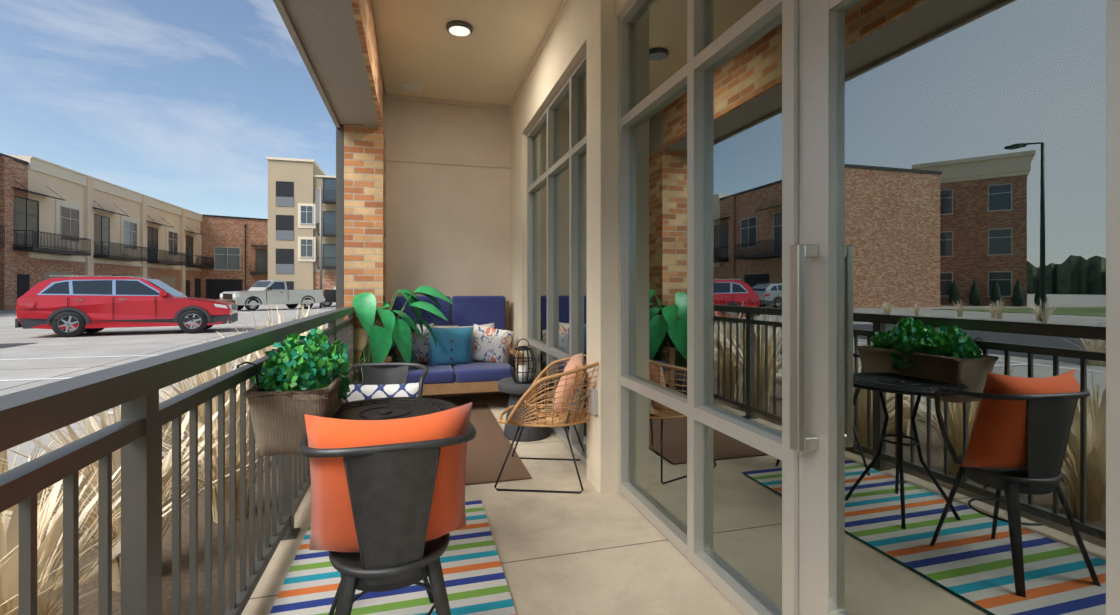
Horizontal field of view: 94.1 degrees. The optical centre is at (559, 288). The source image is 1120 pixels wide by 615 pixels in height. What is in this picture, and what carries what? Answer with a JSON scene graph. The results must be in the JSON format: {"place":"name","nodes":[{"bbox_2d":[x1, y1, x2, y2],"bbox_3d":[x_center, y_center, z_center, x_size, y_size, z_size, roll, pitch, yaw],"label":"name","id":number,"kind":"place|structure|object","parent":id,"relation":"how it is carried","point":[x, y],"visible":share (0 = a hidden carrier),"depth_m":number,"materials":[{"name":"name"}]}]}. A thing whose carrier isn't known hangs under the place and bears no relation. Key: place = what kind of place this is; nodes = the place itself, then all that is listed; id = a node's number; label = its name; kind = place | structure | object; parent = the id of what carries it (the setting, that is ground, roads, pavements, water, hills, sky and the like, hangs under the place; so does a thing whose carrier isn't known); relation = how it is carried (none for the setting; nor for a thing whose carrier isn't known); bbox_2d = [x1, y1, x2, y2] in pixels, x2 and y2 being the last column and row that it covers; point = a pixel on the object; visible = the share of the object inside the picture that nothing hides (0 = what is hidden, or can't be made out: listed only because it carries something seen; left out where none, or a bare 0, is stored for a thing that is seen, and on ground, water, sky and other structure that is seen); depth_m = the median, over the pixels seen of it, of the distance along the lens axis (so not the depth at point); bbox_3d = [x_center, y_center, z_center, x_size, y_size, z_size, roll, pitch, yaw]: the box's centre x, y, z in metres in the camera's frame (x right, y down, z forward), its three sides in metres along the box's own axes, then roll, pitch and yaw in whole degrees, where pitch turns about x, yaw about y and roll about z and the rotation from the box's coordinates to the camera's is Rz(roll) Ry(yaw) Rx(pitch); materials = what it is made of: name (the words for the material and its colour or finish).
{"place":"outdoors","nodes":[
{"label":"outdoors","id":0,"kind":"place"},
{"bbox_2d":[0,343,33,347],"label":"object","id":1,"kind":"structure","parent":0,"point":[5,345],"depth_m":12.59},
{"bbox_2d":[44,271,174,288],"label":"townhome garage","id":2,"kind":"structure","parent":0,"point":[169,281],"depth_m":38.97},
{"bbox_2d":[0,302,335,470],"bbox_3d":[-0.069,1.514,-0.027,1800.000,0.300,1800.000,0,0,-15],"label":"ground","id":3,"kind":"structure","parent":0,"point":[127,343],"depth_m":12.02,"materials":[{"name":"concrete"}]},
{"bbox_2d":[0,324,212,414],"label":"parking lines","id":4,"kind":"object","parent":3,"relation":"on","point":[64,357],"visible":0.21,"depth_m":9.94,"materials":[{"name":"paint"}]},
{"bbox_2d":[0,153,213,309],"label":"townhome row","id":5,"kind":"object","parent":3,"relation":"on","point":[13,263],"depth_m":36.30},
{"bbox_2d":[17,274,200,298],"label":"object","id":6,"kind":"object","parent":5,"relation":"attached to","point":[23,284],"visible":0.29,"depth_m":34.94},
{"bbox_2d":[28,169,199,294],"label":"building facade","id":7,"kind":"structure","parent":5,"relation":"attached to","point":[84,196],"depth_m":43.38,"materials":[{"name":"beige paint"}]},
{"bbox_2d":[14,195,191,258],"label":"door frames","id":8,"kind":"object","parent":7,"relation":"attached to","point":[26,214],"visible":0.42,"depth_m":35.84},
{"bbox_2d":[5,154,202,270],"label":"building trim","id":9,"kind":"structure","parent":7,"relation":"attached to","point":[36,164],"depth_m":42.66,"materials":[{"name":"beige paint"}]},
{"bbox_2d":[59,205,201,259],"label":"windows","id":10,"kind":"structure","parent":7,"relation":"in","point":[173,239],"depth_m":46.27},
{"bbox_2d":[15,275,237,336],"bbox_3d":[-12.821,0.496,15.882,4.955,1.735,2.130,0,0,-25],"label":"red suv","id":11,"kind":"object","parent":3,"relation":"on","point":[72,305],"visible":1,"depth_m":14.94,"materials":[{"name":"red metal"}]},
{"bbox_2d":[1,389,306,614],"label":"planting bed mulch","id":12,"kind":"object","parent":3,"relation":"on","point":[90,601],"depth_m":2.56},
{"bbox_2d":[0,299,368,614],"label":"ornamental grasses","id":13,"kind":"object","parent":12,"relation":"on","point":[49,548],"visible":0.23,"depth_m":2.23,"materials":[{"name":"beige plant"}]},
{"bbox_2d":[200,214,267,297],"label":"brick lofts","id":14,"kind":"structure","parent":3,"relation":"on","point":[222,232],"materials":[{"name":"brown brick"}]},
{"bbox_2d":[206,279,242,298],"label":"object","id":15,"kind":"structure","parent":14,"relation":"attached to","point":[215,288],"depth_m":64.06,"materials":[{"name":"grey"}]},
{"bbox_2d":[214,247,240,270],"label":"window frame","id":16,"kind":"structure","parent":14,"relation":"in","point":[227,254],"depth_m":64.30,"materials":[{"name":"grey metal"}]},
{"bbox_2d":[220,280,324,310],"bbox_3d":[-18.355,0.428,33.561,2.322,1.870,5.830,0,0,31],"label":"pickup truck","id":17,"kind":"object","parent":3,"relation":"on","point":[256,295],"visible":0.83,"depth_m":32.68,"materials":[{"name":"beige paint"}]},
{"bbox_2d":[268,159,335,289],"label":"apartment building","id":18,"kind":"structure","parent":3,"relation":"on","point":[300,174],"depth_m":54.61,"materials":[{"name":"beige paint"}]},
{"bbox_2d":[276,264,293,273],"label":"window panel","id":19,"kind":"structure","parent":18,"relation":"attached to","point":[284,268],"depth_m":54.27,"materials":[{"name":"grey"}]},
{"bbox_2d":[276,230,293,239],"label":"window panel","id":20,"kind":"structure","parent":18,"relation":"attached to","point":[284,235],"depth_m":54.26,"materials":[{"name":"grey"}]},
{"bbox_2d":[276,196,293,206],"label":"window panel","id":21,"kind":"structure","parent":18,"relation":"attached to","point":[285,201],"depth_m":54.28,"materials":[{"name":"grey"}]},
{"bbox_2d":[276,181,293,289],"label":"windows","id":22,"kind":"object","parent":18,"relation":"in","point":[284,222],"visible":0.52,"depth_m":54.30,"materials":[{"name":"black glass"}]},
{"bbox_2d":[266,157,335,261],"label":"building trim","id":23,"kind":"structure","parent":18,"relation":"attached to","point":[306,204],"depth_m":54.82,"materials":[{"name":"white paint"}]},
{"bbox_2d":[300,205,313,289],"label":"windows","id":24,"kind":"structure","parent":18,"relation":"attached to","point":[306,211],"depth_m":54.77,"materials":[{"name":"white"}]},
{"bbox_2d":[322,178,335,266],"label":"balcony slab","id":25,"kind":"structure","parent":18,"relation":"attached to","point":[328,244],"depth_m":55.45,"materials":[{"name":"grey concrete"}]},
{"bbox_2d":[315,187,321,307],"bbox_3d":[-17.020,-2.886,36.787,0.440,8.500,0.180,0,0,-15],"label":"sign pole","id":26,"kind":"object","parent":3,"relation":"on","point":[318,206],"visible":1,"depth_m":36.74,"materials":[{"name":"grey metal"}]},
{"bbox_2d":[322,290,335,306],"bbox_3d":[-15.878,0.428,39.589,5.830,1.870,2.322,0,0,-23],"label":"black pickup","id":27,"kind":"object","parent":3,"relation":"on","point":[330,297],"visible":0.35,"depth_m":38.10,"materials":[{"name":"black paint"}]},
{"bbox_2d":[0,0,335,218],"label":"sky","id":28,"kind":"structure","parent":0,"point":[184,104],"materials":[{"name":"blue"}]},
{"bbox_2d":[301,179,335,289],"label":"windows","id":29,"kind":"structure","parent":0,"point":[329,251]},
{"bbox_2d":[241,394,743,614],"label":"balcony floor","id":30,"kind":"structure","parent":0,"point":[589,549],"depth_m":2.46,"materials":[{"name":"concrete"}]},
{"bbox_2d":[0,306,354,614],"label":"balcony railing","id":31,"kind":"object","parent":30,"relation":"on","point":[134,433],"visible":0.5,"depth_m":1.22,"materials":[{"name":"grey metal"}]},
{"bbox_2d":[237,349,276,390],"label":"basket hooks","id":32,"kind":"object","parent":31,"relation":"hanging from","point":[256,372],"visible":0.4,"depth_m":1.99,"materials":[{"name":"black metal"}]},
{"bbox_2d":[247,371,349,456],"bbox_3d":[-1.085,0.503,2.234,0.278,0.240,0.660,0,0,-15],"label":"planter","id":33,"kind":"object","parent":31,"relation":"attached to","point":[279,424],"visible":0.54,"depth_m":1.93,"materials":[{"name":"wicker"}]},
{"bbox_2d":[243,363,352,397],"bbox_3d":[-1.085,0.384,2.234,0.299,0.023,0.670,0,0,-15],"label":"planter rim","id":34,"kind":"object","parent":33,"relation":"attached to","point":[253,391],"visible":0.5,"depth_m":1.93,"materials":[{"name":"brown wicker"}]},
{"bbox_2d":[249,327,349,399],"bbox_3d":[-1.092,0.333,2.229,0.369,0.328,0.681,0,0,-15],"label":"leafy plant","id":35,"kind":"object","parent":33,"relation":"in","point":[306,363],"visible":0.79,"depth_m":2.06,"materials":[{"name":"green plant"}]},
{"bbox_2d":[344,124,385,381],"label":"brick column","id":36,"kind":"structure","parent":30,"relation":"on","point":[364,208],"depth_m":5.25,"materials":[{"name":"orange brick"}]},
{"bbox_2d":[273,0,378,127],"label":"beam soffit","id":37,"kind":"structure","parent":36,"relation":"on","point":[324,34],"depth_m":3.65,"materials":[{"name":"beige paint"}]},
{"bbox_2d":[351,0,382,126],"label":"brick beam","id":38,"kind":"structure","parent":37,"relation":"attached to","point":[364,16],"depth_m":3.94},
{"bbox_2d":[336,125,343,323],"bbox_3d":[-2.226,-0.051,5.280,0.070,3.190,0.080,0,0,-15],"label":"downspout","id":39,"kind":"object","parent":36,"relation":"attached to","point":[340,217],"visible":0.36,"depth_m":5.24,"materials":[{"name":"grey metal"}]},
{"bbox_2d":[351,362,427,396],"bbox_3d":[-0.971,0.835,2.786,0.515,0.817,0.447,0,0,-7],"label":"chair","id":40,"kind":"object","parent":30,"relation":"on","point":[384,373],"visible":0.08,"depth_m":2.98,"materials":[{"name":"black metal"}]},
{"bbox_2d":[345,383,418,402],"bbox_3d":[-0.978,0.660,2.840,0.460,0.280,0.136,0,-12,-7],"label":"throw pillow","id":41,"kind":"object","parent":40,"relation":"on","point":[359,392],"visible":0.27,"depth_m":2.81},
{"bbox_2d":[269,500,516,614],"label":"striped rug","id":42,"kind":"object","parent":30,"relation":"on","point":[475,581],"visible":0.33,"depth_m":2.15,"materials":[{"name":"multicoloured fabric"}]},
{"bbox_2d":[299,422,475,614],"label":"metal chair","id":43,"kind":"object","parent":42,"relation":"on","point":[391,488],"visible":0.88,"depth_m":1.46,"materials":[{"name":"black metal"}]},
{"bbox_2d":[304,402,471,551],"bbox_3d":[-0.498,0.579,1.549,0.470,0.450,0.164,0,15,-19],"label":"chair cushion","id":44,"kind":"object","parent":43,"relation":"on","point":[332,524],"visible":0.56,"depth_m":1.49,"materials":[{"name":"orange fabric"}]},
{"bbox_2d":[328,397,457,614],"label":"bistro table","id":45,"kind":"object","parent":42,"relation":"on","point":[389,408],"visible":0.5,"depth_m":2.23,"materials":[{"name":"black metal"}]},
{"bbox_2d":[352,286,453,384],"bbox_3d":[-1.648,0.588,5.359,0.951,1.311,1.044,0,0,-29],"label":"fiddle leaf plant","id":46,"kind":"object","parent":30,"relation":"on","point":[378,347],"visible":0.67,"depth_m":5.11,"materials":[{"name":"green plant"}]},
{"bbox_2d":[383,80,510,397],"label":"back wall","id":47,"kind":"structure","parent":30,"relation":"on","point":[448,167],"depth_m":5.96,"materials":[{"name":"beige paint"}]},
{"bbox_2d":[384,301,522,395],"bbox_3d":[-1.138,0.694,5.529,1.360,1.100,0.840,0,0,-15],"label":"sofa frame","id":48,"kind":"object","parent":30,"relation":"on","point":[455,387],"visible":0.06,"depth_m":5.19,"materials":[{"name":"brown wood"}]},
{"bbox_2d":[392,323,433,363],"bbox_3d":[-1.547,0.619,5.509,0.460,0.460,0.150,-9,20,-27],"label":"throw pillow","id":49,"kind":"object","parent":48,"relation":"on","point":[420,347],"visible":0.42,"depth_m":5.46,"materials":[{"name":"white fabric"}]},
{"bbox_2d":[417,324,456,327],"bbox_3d":[-1.347,0.604,5.647,0.440,0.440,0.140,4,13,-20],"label":"throw pillow","id":50,"kind":"object","parent":48,"relation":"on","point":[442,326],"visible":0.06,"depth_m":5.62,"materials":[{"name":"fabric"}]},
{"bbox_2d":[428,327,473,364],"bbox_3d":[-1.165,0.624,5.552,0.470,0.450,0.150,0,16,-18],"label":"blue pillow","id":51,"kind":"object","parent":48,"relation":"on","point":[460,345],"visible":0.94,"depth_m":5.49,"materials":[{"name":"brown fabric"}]},
{"bbox_2d":[394,296,514,384],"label":"sofa cushions","id":52,"kind":"object","parent":48,"relation":"on","point":[470,310],"visible":0.42,"depth_m":5.64,"materials":[{"name":"blue fabric"}]},
{"bbox_2d":[455,323,493,361],"bbox_3d":[-0.917,0.609,5.745,0.420,0.440,0.140,-5,15,-7],"label":"throw pillow","id":53,"kind":"object","parent":48,"relation":"on","point":[490,325],"visible":0.06,"depth_m":5.68,"materials":[{"name":"fabric"}]},
{"bbox_2d":[474,324,512,363],"bbox_3d":[-0.752,0.628,5.708,0.440,0.440,0.150,10,18,3],"label":"throw pillow","id":54,"kind":"object","parent":48,"relation":"on","point":[492,345],"visible":0.94,"depth_m":5.63,"materials":[{"name":"white fabric"}]},
{"bbox_2d":[458,404,531,484],"bbox_3d":[-0.905,1.236,4.348,0.880,0.008,2.220,0,0,-15],"label":"jute rug","id":55,"kind":"object","parent":30,"relation":"on","point":[488,445],"visible":0.21,"depth_m":3.84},
{"bbox_2d":[498,376,553,441],"bbox_3d":[-0.288,1.011,4.405,0.470,0.465,0.470,0,0,-15],"label":"side table","id":56,"kind":"object","parent":30,"relation":"on","point":[515,391],"visible":0.52,"depth_m":4.26,"materials":[{"name":"grey metal"}]},
{"bbox_2d":[510,338,535,383],"bbox_3d":[-0.305,0.597,4.317,0.217,0.364,0.212,0,0,-15],"label":"lantern","id":57,"kind":"object","parent":56,"relation":"on","point":[523,349],"visible":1,"depth_m":4.28,"materials":[{"name":"black metal"}]},
{"bbox_2d":[518,365,527,381],"bbox_3d":[-0.305,0.703,4.317,0.080,0.128,0.080,0,0,-15],"label":"candle","id":58,"kind":"object","parent":57,"relation":"in","point":[525,375],"visible":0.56,"depth_m":4.28,"materials":[{"name":"white wax"}]},
{"bbox_2d":[494,410,584,493],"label":"chair legs","id":59,"kind":"object","parent":30,"relation":"on","point":[524,490],"visible":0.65,"depth_m":3.24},
{"bbox_2d":[498,354,598,426],"bbox_3d":[0.002,0.631,3.471,0.817,0.458,0.753,0,0,5],"label":"wicker chair","id":60,"kind":"object","parent":30,"relation":"on","point":[537,381],"visible":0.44,"depth_m":3.19,"materials":[{"name":"brown wicker"}]},
{"bbox_2d":[510,361,597,424],"bbox_3d":[0.054,0.644,3.466,0.698,0.464,0.737,0,0,5],"label":"wicker chair seat","id":61,"kind":"object","parent":60,"relation":"attached to","point":[551,419],"visible":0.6,"depth_m":3.23,"materials":[{"name":"brown wicker"}]},
{"bbox_2d":[552,352,585,417],"bbox_3d":[0.062,0.624,3.435,0.130,0.360,0.400,22,10,5],"label":"throw pillow","id":62,"kind":"object","parent":60,"relation":"on","point":[576,361],"visible":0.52,"depth_m":3.28,"materials":[{"name":"fabric"}]},
{"bbox_2d":[509,0,629,493],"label":"stucco wall","id":63,"kind":"structure","parent":30,"relation":"on","point":[577,29],"depth_m":3.28,"materials":[{"name":"beige paint"}]},
{"bbox_2d":[371,0,561,104],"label":"balcony ceiling","id":64,"kind":"structure","parent":63,"relation":"on","point":[489,58],"depth_m":4.63,"materials":[{"name":"paint"}]},
{"bbox_2d":[403,81,420,91],"bbox_3d":[-1.572,-2.139,5.523,0.180,0.035,0.180,0,0,-15],"label":"ceiling box","id":65,"kind":"object","parent":64,"relation":"attached to","point":[412,86],"visible":1,"depth_m":5.48,"materials":[{"name":"white plastic"}]},
{"bbox_2d":[446,20,472,35],"bbox_3d":[-0.828,-2.139,4.297,0.220,0.035,0.220,0,0,-15],"label":"ceiling light","id":66,"kind":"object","parent":64,"relation":"attached to","point":[450,24],"depth_m":4.21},
{"bbox_2d":[449,26,469,35],"bbox_3d":[-0.828,-2.120,4.297,0.172,0.001,0.172,0,0,-15],"label":"ceiling light lens","id":67,"kind":"object","parent":66,"relation":"in","point":[458,30],"visible":1,"depth_m":4.30,"materials":[{"name":"white glass"}]},
{"bbox_2d":[527,50,586,466],"bbox_3d":[-0.016,-0.206,4.474,0.100,2.860,2.150,0,0,-15],"label":"window frame","id":68,"kind":"object","parent":63,"relation":"attached to","point":[576,147],"visible":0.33,"depth_m":4.25,"materials":[{"name":"metal"}]},
{"bbox_2d":[532,67,586,451],"bbox_3d":[-0.013,-0.206,4.475,0.006,2.810,2.100,0,0,-15],"label":"window glass","id":69,"kind":"object","parent":68,"relation":"attached to","point":[560,236],"visible":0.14,"depth_m":4.43,"materials":[{"name":"grey glass"}]},
{"bbox_2d":[588,387,597,414],"bbox_3d":[0.205,0.699,3.233,0.035,0.150,0.100,0,0,-15],"label":"outlet box","id":70,"kind":"object","parent":63,"relation":"attached to","point":[593,402],"visible":0.9,"depth_m":3.19,"materials":[{"name":"beige plastic"}]},
{"bbox_2d":[618,0,798,614],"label":"storefront frame","id":71,"kind":"object","parent":30,"relation":"on","point":[691,407],"visible":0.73,"depth_m":2.31,"materials":[{"name":"grey metal"}]},
{"bbox_2d":[629,0,1105,614],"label":"storefront glass","id":72,"kind":"object","parent":71,"relation":"in","point":[971,306],"depth_m":1.34,"materials":[{"name":"clear glass"}]},
{"bbox_2d":[799,0,1119,614],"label":"door leaf","id":73,"kind":"object","parent":71,"relation":"attached to","point":[818,227],"visible":0.78,"depth_m":1.59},
{"bbox_2d":[790,244,817,451],"bbox_3d":[0.762,0.183,1.629,0.075,0.640,0.040,0,0,-15],"label":"door handle","id":74,"kind":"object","parent":73,"relation":"attached to","point":[800,441],"depth_m":1.61,"materials":[{"name":"silver metal"}]}
]}

